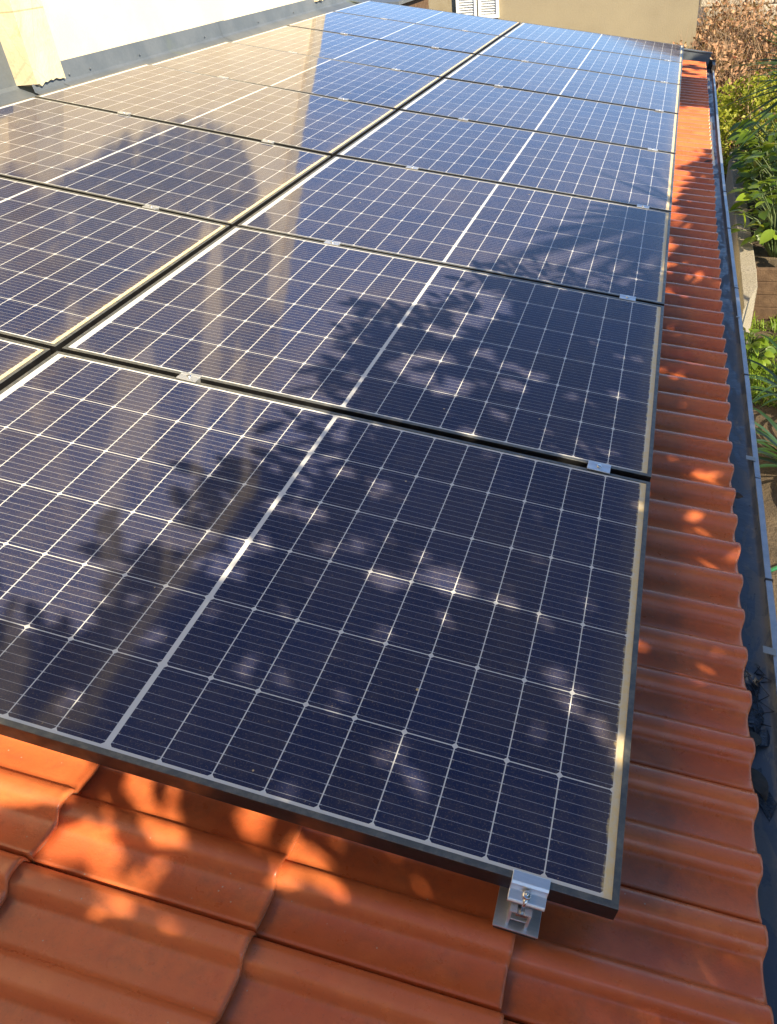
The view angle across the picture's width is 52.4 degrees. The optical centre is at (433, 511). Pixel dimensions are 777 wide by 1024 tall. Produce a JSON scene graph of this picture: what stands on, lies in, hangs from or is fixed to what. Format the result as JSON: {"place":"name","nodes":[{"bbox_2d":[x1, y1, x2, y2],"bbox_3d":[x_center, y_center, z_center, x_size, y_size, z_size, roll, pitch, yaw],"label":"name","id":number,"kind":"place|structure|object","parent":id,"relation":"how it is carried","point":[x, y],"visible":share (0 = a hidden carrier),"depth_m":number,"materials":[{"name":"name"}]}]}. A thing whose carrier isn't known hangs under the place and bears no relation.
{"place":"outdoors","nodes":[
{"label":"outdoors","id":0,"kind":"place"},
{"bbox_2d":[354,0,428,8],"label":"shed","id":1,"kind":"structure","parent":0,"point":[419,3],"depth_m":12.21,"materials":[{"name":"beige paint"}]},
{"bbox_2d":[428,0,698,48],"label":"neighbour building","id":2,"kind":"structure","parent":0,"point":[662,21],"depth_m":14.81,"materials":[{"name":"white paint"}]},
{"bbox_2d":[695,0,776,616],"bbox_3d":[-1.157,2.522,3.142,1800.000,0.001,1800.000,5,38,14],"label":"ground","id":3,"kind":"structure","parent":0,"point":[769,481],"depth_m":6.48,"materials":[{"name":"soil"}]},
{"bbox_2d":[0,0,776,1023],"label":"house","id":4,"kind":"structure","parent":3,"relation":"on","point":[126,898],"depth_m":1.33,"materials":[{"name":"ceramic"}]},
{"bbox_2d":[0,337,50,390],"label":"solar panel","id":5,"kind":"object","parent":4,"relation":"attached to","point":[18,359],"visible":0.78,"depth_m":2.24,"materials":[{"name":"blue glass"}]},
{"bbox_2d":[0,177,229,354],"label":"solar panel","id":6,"kind":"object","parent":4,"relation":"attached to","point":[73,265],"visible":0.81,"depth_m":2.83,"materials":[{"name":"blue glass"}]},
{"bbox_2d":[118,111,130,115],"bbox_3d":[-1.659,-2.125,4.232,0.060,0.037,0.038,12,39,7],"label":"clamp","id":7,"kind":"object","parent":4,"relation":"attached to","point":[124,113],"visible":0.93,"depth_m":4.22,"materials":[{"name":"silver metal"}]},
{"bbox_2d":[0,97,330,228],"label":"solar panel","id":8,"kind":"object","parent":4,"relation":"attached to","point":[232,181],"visible":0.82,"depth_m":3.69,"materials":[{"name":"blue glass"}]},
{"bbox_2d":[142,204,159,209],"bbox_3d":[-1.160,-1.239,3.241,0.060,0.037,0.038,14,40,9],"label":"clamp","id":9,"kind":"object","parent":8,"relation":"attached to","point":[149,206],"visible":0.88,"depth_m":3.23,"materials":[{"name":"silver metal"}]},
{"bbox_2d":[35,64,395,157],"bbox_3d":[-1.209,-2.384,4.638,1.722,0.036,1.134,14,39,8],"label":"solar panel","id":10,"kind":"object","parent":4,"relation":"attached to","point":[331,127],"visible":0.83,"depth_m":4.56,"materials":[{"name":"blue glass"}]},
{"bbox_2d":[261,139,274,143],"bbox_3d":[-0.867,-1.923,4.125,0.060,0.036,0.038,13,39,8],"label":"clamp","id":11,"kind":"object","parent":10,"relation":"attached to","point":[268,141],"visible":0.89,"depth_m":4.11,"materials":[{"name":"silver metal"}]},
{"bbox_2d":[150,41,440,111],"bbox_3d":[-0.916,-3.066,5.524,1.722,0.035,1.134,14,39,8],"label":"solar panel","id":12,"kind":"object","parent":4,"relation":"attached to","point":[397,90],"visible":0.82,"depth_m":5.46,"materials":[{"name":"blue glass"}]},
{"bbox_2d":[0,351,650,919],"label":"solar panel","id":13,"kind":"object","parent":4,"relation":"attached to","point":[414,645],"visible":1,"depth_m":1.58,"materials":[{"name":"blue glass"}]},
{"bbox_2d":[176,371,201,382],"bbox_3d":[-0.696,-0.371,2.247,0.060,0.037,0.038,14,39,9],"label":"clamp","id":14,"kind":"object","parent":13,"relation":"attached to","point":[187,376],"visible":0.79,"depth_m":2.24,"materials":[{"name":"metal"}]},
{"bbox_2d":[231,25,474,79],"bbox_3d":[-0.623,-3.746,6.411,1.722,0.036,1.134,14,39,8],"label":"solar panel","id":15,"kind":"object","parent":4,"relation":"attached to","point":[436,62],"visible":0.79,"depth_m":6.36,"materials":[{"name":"blue glass"}]},
{"bbox_2d":[62,226,663,481],"bbox_3d":[-0.117,-0.607,2.628,1.722,0.037,1.134,13,39,8],"label":"solar panel","id":16,"kind":"object","parent":4,"relation":"attached to","point":[553,373],"visible":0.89,"depth_m":2.50,"materials":[{"name":"blue glass"}]},
{"bbox_2d":[324,240,340,245],"bbox_3d":[-0.403,-1.054,3.132,0.060,0.037,0.038,12,39,7],"label":"clamp","id":17,"kind":"object","parent":16,"relation":"attached to","point":[331,242],"visible":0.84,"depth_m":3.12,"materials":[{"name":"silver metal"}]},
{"bbox_2d":[587,460,610,473],"bbox_3d":[0.434,-0.106,2.077,0.060,0.037,0.038,14,40,9],"label":"clamp","id":18,"kind":"object","parent":16,"relation":"attached to","point":[599,467],"visible":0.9,"depth_m":2.07,"materials":[{"name":"silver metal"}]},
{"bbox_2d":[619,294,635,300],"bbox_3d":[0.728,-0.790,2.962,0.060,0.037,0.038,13,39,8],"label":"clamp","id":19,"kind":"object","parent":16,"relation":"attached to","point":[627,297],"visible":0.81,"depth_m":2.95,"materials":[{"name":"silver metal"}]},
{"bbox_2d":[287,11,499,55],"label":"solar panel","id":20,"kind":"object","parent":4,"relation":"attached to","point":[475,43],"visible":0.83,"depth_m":7.24,"materials":[{"name":"blue glass"}]},
{"bbox_2d":[334,0,519,37],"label":"solar panel","id":21,"kind":"object","parent":4,"relation":"attached to","point":[452,20],"visible":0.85,"depth_m":8.14,"materials":[{"name":"blue glass"}]},
{"bbox_2d":[237,156,670,305],"bbox_3d":[0.176,-1.290,3.513,1.722,0.035,1.134,13,39,8],"label":"solar panel","id":22,"kind":"object","parent":4,"relation":"attached to","point":[580,243],"visible":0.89,"depth_m":3.42,"materials":[{"name":"blue glass"}]},
{"bbox_2d":[637,204,648,208],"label":"clamp","id":23,"kind":"object","parent":22,"relation":"attached to","point":[642,206],"visible":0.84,"depth_m":3.83,"materials":[{"name":"silver metal"}]},
{"bbox_2d":[336,110,675,211],"bbox_3d":[0.470,-1.975,4.397,1.722,0.035,1.134,13,39,8],"label":"solar panel","id":24,"kind":"object","parent":4,"relation":"attached to","point":[612,173],"visible":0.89,"depth_m":4.31,"materials":[{"name":"blue glass"}]},
{"bbox_2d":[406,165,418,169],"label":"clamp","id":25,"kind":"object","parent":24,"relation":"attached to","point":[412,167],"visible":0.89,"depth_m":4.00,"materials":[{"name":"silver metal"}]},
{"bbox_2d":[492,886,541,939],"bbox_3d":[0.171,0.539,1.339,0.072,0.060,0.336,13,39,8],"label":"mounting rail","id":26,"kind":"object","parent":4,"relation":"attached to","point":[506,918],"visible":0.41,"depth_m":1.23,"materials":[{"name":"metal"}]},
{"bbox_2d":[507,869,550,918],"bbox_3d":[0.143,0.587,1.202,0.058,0.054,0.042,13,39,8],"label":"end clamp","id":27,"kind":"object","parent":26,"relation":"attached to","point":[528,890],"visible":1,"depth_m":1.19,"materials":[{"name":"metal"}]},
{"bbox_2d":[400,78,678,153],"bbox_3d":[0.763,-2.660,5.281,1.722,0.036,1.134,13,39,8],"label":"solar panel","id":28,"kind":"object","parent":4,"relation":"attached to","point":[562,116],"visible":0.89,"depth_m":5.21,"materials":[{"name":"blue glass"}]},
{"bbox_2d":[445,54,680,113],"bbox_3d":[1.057,-3.347,6.163,1.722,0.037,1.134,13,39,8],"label":"solar panel","id":29,"kind":"object","parent":4,"relation":"attached to","point":[576,83],"visible":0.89,"depth_m":6.10,"materials":[{"name":"blue glass"}]},
{"bbox_2d":[478,36,681,84],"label":"solar panel","id":30,"kind":"object","parent":4,"relation":"attached to","point":[632,66],"visible":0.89,"depth_m":7.00,"materials":[{"name":"blue glass"}]},
{"bbox_2d":[504,22,683,62],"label":"solar panel","id":31,"kind":"object","parent":4,"relation":"attached to","point":[604,42],"visible":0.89,"depth_m":7.89,"materials":[{"name":"blue glass"}]},
{"bbox_2d":[735,492,742,498],"bbox_3d":[0.879,-0.044,2.278,0.027,0.007,0.027,-24,40,-23],"label":"dead leaf","id":32,"kind":"object","parent":4,"relation":"on","point":[738,495],"visible":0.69,"depth_m":2.28,"materials":[{"name":"brown plant"}]},
{"bbox_2d":[744,664,773,731],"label":"twigs","id":33,"kind":"object","parent":4,"relation":"on","point":[757,686],"visible":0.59,"depth_m":1.75,"materials":[{"name":"brown plant"}]},
{"bbox_2d":[669,19,773,152],"bbox_3d":[4.894,-7.548,14.157,2.852,2.187,2.101,5,38,14],"label":"dry bush","id":34,"kind":"object","parent":3,"relation":"on","point":[719,74],"visible":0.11,"depth_m":13.62,"materials":[{"name":"brown plant"}]},
{"bbox_2d":[694,0,765,83],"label":"dry bush","id":35,"kind":"object","parent":3,"relation":"on","point":[712,20],"visible":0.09,"depth_m":14.74,"materials":[{"name":"brown plant"}]},
{"bbox_2d":[696,0,776,74],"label":"dry bush","id":36,"kind":"object","parent":3,"relation":"on","point":[749,3],"visible":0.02,"depth_m":15.03,"materials":[{"name":"brown plant"}]},
{"bbox_2d":[697,0,776,141],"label":"dry bush","id":37,"kind":"object","parent":3,"relation":"on","point":[770,48],"visible":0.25,"depth_m":13.78,"materials":[{"name":"brown plant"}]},
{"bbox_2d":[700,0,776,44],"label":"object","id":38,"kind":"structure","parent":3,"relation":"on","point":[703,3],"depth_m":15.53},
{"bbox_2d":[725,152,757,332],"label":"garden wall","id":39,"kind":"structure","parent":3,"relation":"on","point":[746,271],"depth_m":8.68,"materials":[{"name":"concrete"}]},
{"bbox_2d":[717,69,776,174],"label":"green shrub","id":40,"kind":"object","parent":3,"relation":"on","point":[725,125],"visible":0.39,"depth_m":12.56,"materials":[{"name":"green plant"}]},
{"bbox_2d":[743,327,776,369],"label":"broad leaf plant","id":41,"kind":"object","parent":3,"relation":"on","point":[754,346],"visible":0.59,"depth_m":7.61,"materials":[{"name":"green plant"}]},
{"bbox_2d":[747,333,776,406],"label":"strap leaf plant","id":42,"kind":"object","parent":3,"relation":"on","point":[770,392],"visible":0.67,"depth_m":7.08,"materials":[{"name":"green plant"}]},
{"bbox_2d":[751,336,776,369],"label":"strap leaf plant","id":43,"kind":"object","parent":3,"relation":"on","point":[765,351],"visible":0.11,"depth_m":7.95,"materials":[{"name":"green plant"}]},
{"bbox_2d":[752,267,776,319],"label":"timber edging","id":44,"kind":"object","parent":3,"relation":"on","point":[765,306],"visible":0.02,"depth_m":8.61,"materials":[{"name":"brown wood"}]},
{"bbox_2d":[753,407,776,467],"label":"strap leaf plant","id":45,"kind":"object","parent":3,"relation":"on","point":[769,436],"visible":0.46,"depth_m":6.33,"materials":[{"name":"green plant"}]},
{"bbox_2d":[731,146,776,266],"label":"planting bed","id":46,"kind":"object","parent":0,"point":[762,257],"visible":0.09,"depth_m":9.12,"materials":[{"name":"soil"}]},
{"bbox_2d":[719,20,776,149],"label":"yucca","id":47,"kind":"object","parent":46,"relation":"on","point":[772,61],"visible":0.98,"depth_m":8.53,"materials":[{"name":"green plant"}]},
{"bbox_2d":[726,132,776,219],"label":"broad leaf plant","id":48,"kind":"object","parent":46,"relation":"on","point":[772,149],"visible":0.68,"depth_m":9.54,"materials":[{"name":"green plant"}]},
{"bbox_2d":[726,119,776,167],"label":"broad leaf plant","id":49,"kind":"object","parent":46,"relation":"on","point":[735,150],"visible":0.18,"depth_m":11.53,"materials":[{"name":"green plant"}]},
{"bbox_2d":[727,105,776,183],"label":"broad leaf plant","id":50,"kind":"object","parent":46,"relation":"on","point":[739,134],"visible":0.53,"depth_m":10.53,"materials":[{"name":"green plant"}]},
{"bbox_2d":[729,179,776,257],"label":"broad leaf plant","id":51,"kind":"object","parent":46,"relation":"on","point":[765,234],"visible":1,"depth_m":8.72,"materials":[{"name":"green plant"}]},
{"bbox_2d":[729,140,776,200],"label":"broad leaf plant","id":52,"kind":"object","parent":46,"relation":"on","point":[738,165],"visible":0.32,"depth_m":10.15,"materials":[{"name":"green plant"}]},
{"bbox_2d":[742,20,776,118],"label":"yucca","id":53,"kind":"object","parent":46,"relation":"on","point":[766,81],"visible":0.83,"depth_m":10.50,"materials":[{"name":"green plant"}]},
{"bbox_2d":[750,732,761,745],"bbox_3d":[0.675,0.479,1.653,0.028,0.015,0.049,5,38,14],"label":"dead leaf","id":54,"kind":"object","parent":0,"point":[756,737],"visible":0.6,"depth_m":1.66,"materials":[{"name":"brown plant"}]},
{"bbox_2d":[751,768,768,801],"bbox_3d":[0.646,0.542,1.572,0.042,0.018,0.082,5,38,14],"label":"dead leaf","id":55,"kind":"object","parent":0,"point":[760,784],"visible":0.7,"depth_m":1.57,"materials":[{"name":"brown plant"}]},
{"bbox_2d":[748,313,776,407],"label":"grass","id":56,"kind":"structure","parent":0,"point":[760,370],"depth_m":7.75,"materials":[{"name":"green plant"}]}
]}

